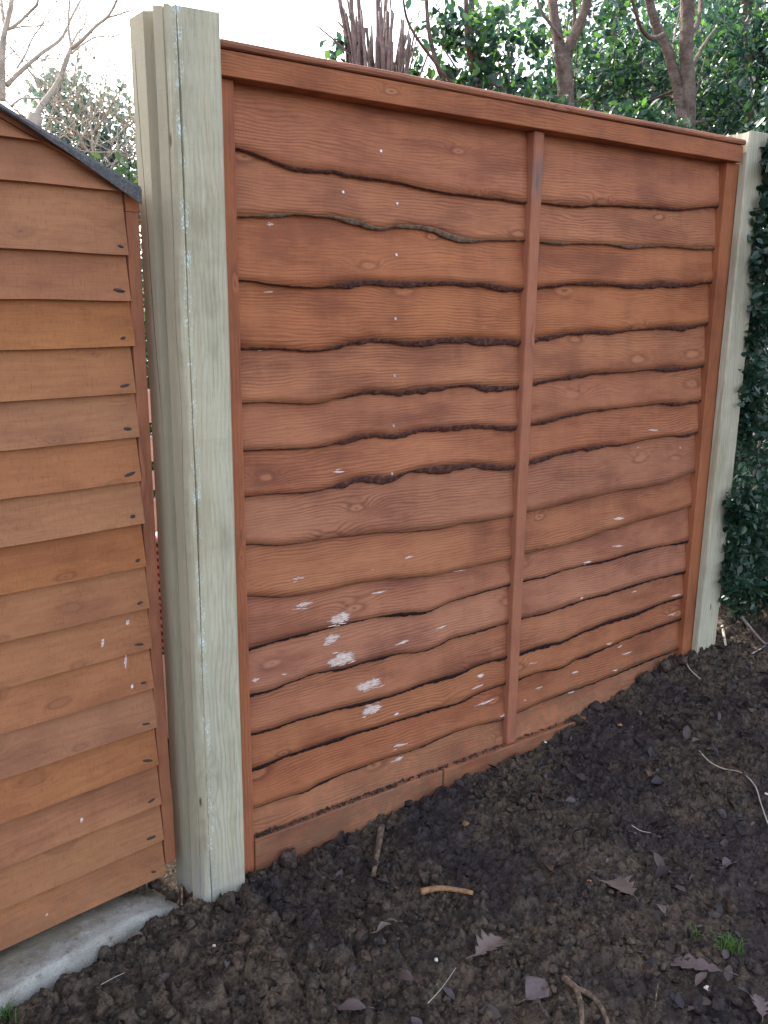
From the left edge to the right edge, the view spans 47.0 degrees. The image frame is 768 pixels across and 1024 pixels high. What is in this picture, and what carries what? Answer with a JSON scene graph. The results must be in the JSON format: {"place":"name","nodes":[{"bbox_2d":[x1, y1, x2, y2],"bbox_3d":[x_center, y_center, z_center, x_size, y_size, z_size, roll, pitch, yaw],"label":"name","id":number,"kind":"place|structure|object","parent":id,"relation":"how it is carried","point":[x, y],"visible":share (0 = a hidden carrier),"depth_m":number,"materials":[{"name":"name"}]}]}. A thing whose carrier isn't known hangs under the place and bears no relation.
{"place":"outdoors","nodes":[
{"label":"outdoors","id":0,"kind":"place"},
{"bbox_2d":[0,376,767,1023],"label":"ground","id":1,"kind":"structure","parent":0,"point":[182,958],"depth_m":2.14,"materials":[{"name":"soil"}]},
{"bbox_2d":[0,1001,22,1023],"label":"grass tuft","id":2,"kind":"object","parent":1,"relation":"on","point":[3,1015],"visible":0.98,"depth_m":1.81,"materials":[{"name":"green plant"}]},
{"bbox_2d":[1,1,146,359],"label":"tangled shrub","id":3,"kind":"object","parent":1,"relation":"on","point":[87,142],"visible":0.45,"depth_m":6.65,"materials":[{"name":"grey plant"}]},
{"bbox_2d":[0,0,160,126],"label":"bare tree","id":4,"kind":"object","parent":1,"relation":"on","point":[35,117],"visible":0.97,"depth_m":5.77,"materials":[{"name":"grey wood"}]},
{"bbox_2d":[0,883,178,1016],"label":"concrete base","id":5,"kind":"object","parent":1,"relation":"on","point":[34,964],"visible":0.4,"depth_m":1.98,"materials":[{"name":"grey concrete"}]},
{"bbox_2d":[0,103,175,950],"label":"garden shed","id":6,"kind":"structure","parent":5,"relation":"on","point":[86,817],"depth_m":1.87,"materials":[{"name":"brown wood"}]},
{"bbox_2d":[73,85,154,497],"bbox_3d":[-0.727,-0.248,3.075,1.085,2.329,1.379,5,14,19],"label":"conifer bush","id":7,"kind":"object","parent":1,"relation":"on","point":[128,173],"visible":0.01,"depth_m":2.84,"materials":[{"name":"green plant"}]},
{"bbox_2d":[127,931,142,936],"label":"dead leaf","id":8,"kind":"object","parent":1,"relation":"on","point":[135,933],"visible":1,"depth_m":2.01,"materials":[{"name":"brown plant"}]},
{"bbox_2d":[148,389,168,738],"bbox_3d":[-0.673,0.188,2.857,0.400,1.190,0.045,-9,16,-34],"label":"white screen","id":9,"kind":"object","parent":1,"relation":"on","point":[152,460],"depth_m":2.75,"materials":[{"name":"white"}]},
{"bbox_2d":[155,532,163,654],"bbox_3d":[-0.605,0.229,2.486,0.118,0.385,0.111,-9,16,-34],"label":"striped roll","id":10,"kind":"object","parent":1,"relation":"on","point":[159,592],"visible":0.04,"depth_m":2.44,"materials":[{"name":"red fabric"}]},
{"bbox_2d":[159,973,170,980],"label":"dead leaf","id":11,"kind":"object","parent":1,"relation":"on","point":[165,976],"visible":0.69,"depth_m":1.94,"materials":[{"name":"brown plant"}]},
{"bbox_2d":[180,884,182,908],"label":"twig","id":12,"kind":"object","parent":1,"relation":"on","point":[181,885],"visible":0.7,"depth_m":2.21,"materials":[{"name":"brown wood"}]},
{"bbox_2d":[129,3,244,902],"bbox_3d":[-0.434,0.094,2.034,0.140,2.253,0.143,-9,16,-34],"label":"fence post","id":13,"kind":"object","parent":1,"relation":"on","point":[176,74],"visible":0.88,"depth_m":1.92,"materials":[{"name":"beige wood"}]},
{"bbox_2d":[338,998,374,1009],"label":"dead leaf","id":14,"kind":"object","parent":1,"relation":"on","point":[352,1004],"visible":1,"depth_m":1.82,"materials":[{"name":"brown plant"}]},
{"bbox_2d":[371,823,384,877],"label":"twig","id":15,"kind":"object","parent":1,"relation":"on","point":[380,835],"visible":0.97,"depth_m":2.35,"materials":[{"name":"brown wood"}]},
{"bbox_2d":[317,0,440,79],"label":"cut shrub","id":16,"kind":"object","parent":1,"relation":"on","point":[356,50],"visible":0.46,"depth_m":3.53,"materials":[{"name":"brown plant"}]},
{"bbox_2d":[372,921,391,932],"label":"dead leaf","id":17,"kind":"object","parent":1,"relation":"on","point":[382,924],"visible":1,"depth_m":2.01,"materials":[{"name":"brown plant"}]},
{"bbox_2d":[376,874,388,882],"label":"dead leaf","id":18,"kind":"object","parent":1,"relation":"on","point":[384,878],"visible":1,"depth_m":2.21,"materials":[{"name":"brown plant"}]},
{"bbox_2d":[384,918,402,921],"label":"dead leaf","id":19,"kind":"object","parent":1,"relation":"on","point":[390,919],"visible":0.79,"depth_m":2.05,"materials":[{"name":"brown plant"}]},
{"bbox_2d":[395,969,417,981],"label":"dead leaf","id":20,"kind":"object","parent":1,"relation":"on","point":[405,974],"visible":1,"depth_m":1.87,"materials":[{"name":"plant"}]},
{"bbox_2d":[428,968,455,1002],"bbox_3d":[0.123,0.999,1.865,0.002,0.014,0.132,8,15,29],"label":"twig","id":21,"kind":"object","parent":1,"relation":"on","point":[441,987],"visible":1,"depth_m":1.86,"materials":[{"name":"beige wood"}]},
{"bbox_2d":[419,885,473,894],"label":"twig","id":22,"kind":"object","parent":1,"relation":"on","point":[428,889],"visible":1,"depth_m":2.16,"materials":[{"name":"brown wood"}]},
{"bbox_2d":[220,38,745,874],"bbox_3d":[0.370,-0.122,2.577,1.860,1.985,0.110,-9,16,-34],"label":"lap fence","id":23,"kind":"object","parent":1,"relation":"on","point":[476,334],"visible":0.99,"depth_m":2.41,"materials":[{"name":"brown wood"}]},
{"bbox_2d":[466,929,505,958],"bbox_3d":[0.232,0.971,1.970,0.069,0.025,0.111,6,14,22],"label":"dead leaf","id":24,"kind":"object","parent":1,"relation":"on","point":[490,941],"visible":1,"depth_m":1.99,"materials":[{"name":"brown plant"}]},
{"bbox_2d":[402,0,584,101],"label":"holly tree","id":25,"kind":"object","parent":1,"relation":"on","point":[485,71],"visible":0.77,"depth_m":3.67,"materials":[{"name":"green plant"}]},
{"bbox_2d":[224,628,767,1023],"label":"leaf litter","id":26,"kind":"object","parent":1,"relation":"on","point":[660,868],"visible":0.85,"depth_m":2.34,"materials":[{"name":"brown plant"}]},
{"bbox_2d":[519,976,548,1002],"bbox_3d":[0.319,1.012,1.870,0.059,0.015,0.109,26,20,35],"label":"dead leaf","id":27,"kind":"object","parent":1,"relation":"on","point":[533,991],"visible":1,"depth_m":1.88,"materials":[{"name":"plant"}]},
{"bbox_2d":[543,864,553,871],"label":"dead leaf","id":28,"kind":"object","parent":1,"relation":"on","point":[550,867],"visible":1,"depth_m":2.25,"materials":[{"name":"brown plant"}]},
{"bbox_2d":[561,974,609,1023],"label":"twig","id":29,"kind":"object","parent":1,"relation":"on","point":[573,986],"visible":1,"depth_m":1.85,"materials":[{"name":"brown wood"}]},
{"bbox_2d":[478,0,696,113],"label":"forked tree","id":30,"kind":"object","parent":1,"relation":"on","point":[567,72],"visible":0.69,"depth_m":4.04,"materials":[{"name":"green plant"}]},
{"bbox_2d":[515,83,699,128],"bbox_3d":[0.785,-0.727,3.958,1.452,2.081,0.821,-9,16,-34],"label":"hedge shrub","id":31,"kind":"object","parent":1,"relation":"on","point":[641,112],"visible":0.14,"depth_m":3.60,"materials":[{"name":"green plant"}]},
{"bbox_2d":[597,875,637,900],"bbox_3d":[0.586,0.913,2.166,0.100,0.027,0.161,-11,1,-15],"label":"dead leaf","id":32,"kind":"object","parent":1,"relation":"on","point":[624,885],"visible":0.95,"depth_m":2.18,"materials":[{"name":"plant"}]},
{"bbox_2d":[505,0,733,127],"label":"holly tree","id":33,"kind":"object","parent":1,"relation":"on","point":[613,32],"visible":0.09,"depth_m":5.37,"materials":[{"name":"green plant"}]},
{"bbox_2d":[516,0,767,133],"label":"hedge shrub","id":34,"kind":"object","parent":1,"relation":"on","point":[649,26],"visible":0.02,"depth_m":6.59,"materials":[{"name":"green plant"}]},
{"bbox_2d":[645,770,655,776],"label":"dead leaf","id":35,"kind":"object","parent":1,"relation":"on","point":[650,773],"visible":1,"depth_m":2.63,"materials":[{"name":"brown plant"}]},
{"bbox_2d":[654,983,658,1007],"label":"twig","id":36,"kind":"object","parent":1,"relation":"on","point":[656,995],"visible":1,"depth_m":1.84,"materials":[{"name":"brown wood"}]},
{"bbox_2d":[655,903,665,915],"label":"dead leaf","id":37,"kind":"object","parent":1,"relation":"on","point":[662,908],"visible":1,"depth_m":2.08,"materials":[{"name":"brown plant"}]},
{"bbox_2d":[573,0,767,135],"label":"twin stemmed tree","id":38,"kind":"object","parent":1,"relation":"on","point":[684,91],"visible":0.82,"depth_m":4.25,"materials":[{"name":"green plant"}]},
{"bbox_2d":[670,885,689,893],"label":"dead leaf","id":39,"kind":"object","parent":1,"relation":"on","point":[682,888],"visible":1,"depth_m":2.17,"materials":[{"name":"plant"}]},
{"bbox_2d":[627,0,767,133],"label":"hedge shrub","id":40,"kind":"object","parent":1,"relation":"on","point":[697,2],"visible":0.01,"depth_m":6.57,"materials":[{"name":"green plant"}]},
{"bbox_2d":[689,922,709,940],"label":"grass tuft","id":41,"kind":"object","parent":1,"relation":"on","point":[694,931],"visible":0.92,"depth_m":2.02,"materials":[{"name":"green plant"}]},
{"bbox_2d":[638,76,767,499],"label":"hedge shrub","id":42,"kind":"object","parent":1,"relation":"on","point":[762,451],"depth_m":4.29,"materials":[{"name":"green plant"}]},
{"bbox_2d":[670,952,738,975],"bbox_3d":[0.689,0.981,1.917,0.154,0.022,0.068,-5,14,31],"label":"dead leaf","id":43,"kind":"object","parent":1,"relation":"on","point":[700,963],"visible":1,"depth_m":1.93,"materials":[{"name":"plant"}]},
{"bbox_2d":[659,0,767,133],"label":"holly tree","id":44,"kind":"object","parent":1,"relation":"on","point":[760,46],"visible":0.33,"depth_m":4.76,"materials":[{"name":"green plant"}]},
{"bbox_2d":[721,625,726,645],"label":"twig","id":45,"kind":"object","parent":1,"relation":"on","point":[723,634],"visible":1,"depth_m":3.33,"materials":[{"name":"beige wood"}]},
{"bbox_2d":[720,857,736,867],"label":"dead leaf","id":46,"kind":"object","parent":1,"relation":"on","point":[726,861],"visible":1,"depth_m":2.28,"materials":[{"name":"plant"}]},
{"bbox_2d":[710,930,747,956],"bbox_3d":[0.769,0.967,1.970,0.092,0.040,0.080,9,16,32],"label":"grass tuft","id":47,"kind":"object","parent":1,"relation":"on","point":[730,944],"visible":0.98,"depth_m":1.98,"materials":[{"name":"green plant"}]},
{"bbox_2d":[692,130,767,653],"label":"fence post","id":48,"kind":"object","parent":1,"relation":"on","point":[732,359],"visible":0.4,"depth_m":3.03,"materials":[{"name":"beige wood"}]},
{"bbox_2d":[699,750,767,823],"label":"root","id":49,"kind":"object","parent":1,"relation":"on","point":[746,776],"visible":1,"depth_m":2.58,"materials":[{"name":"plant"}]},
{"bbox_2d":[706,27,767,576],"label":"ivy shrub","id":50,"kind":"object","parent":1,"relation":"on","point":[753,396],"visible":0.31,"depth_m":3.03,"materials":[{"name":"green plant"}]},
{"bbox_2d":[717,392,767,644],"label":"ivy shrub","id":51,"kind":"object","parent":1,"relation":"on","point":[744,584],"visible":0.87,"depth_m":3.22,"materials":[{"name":"green plant"}]},
{"bbox_2d":[750,994,767,1022],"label":"dead leaf","id":52,"kind":"object","parent":1,"relation":"on","point":[760,1003],"visible":1,"depth_m":1.81,"materials":[{"name":"brown plant"}]},
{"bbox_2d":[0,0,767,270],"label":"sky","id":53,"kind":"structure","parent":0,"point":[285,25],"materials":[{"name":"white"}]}
]}

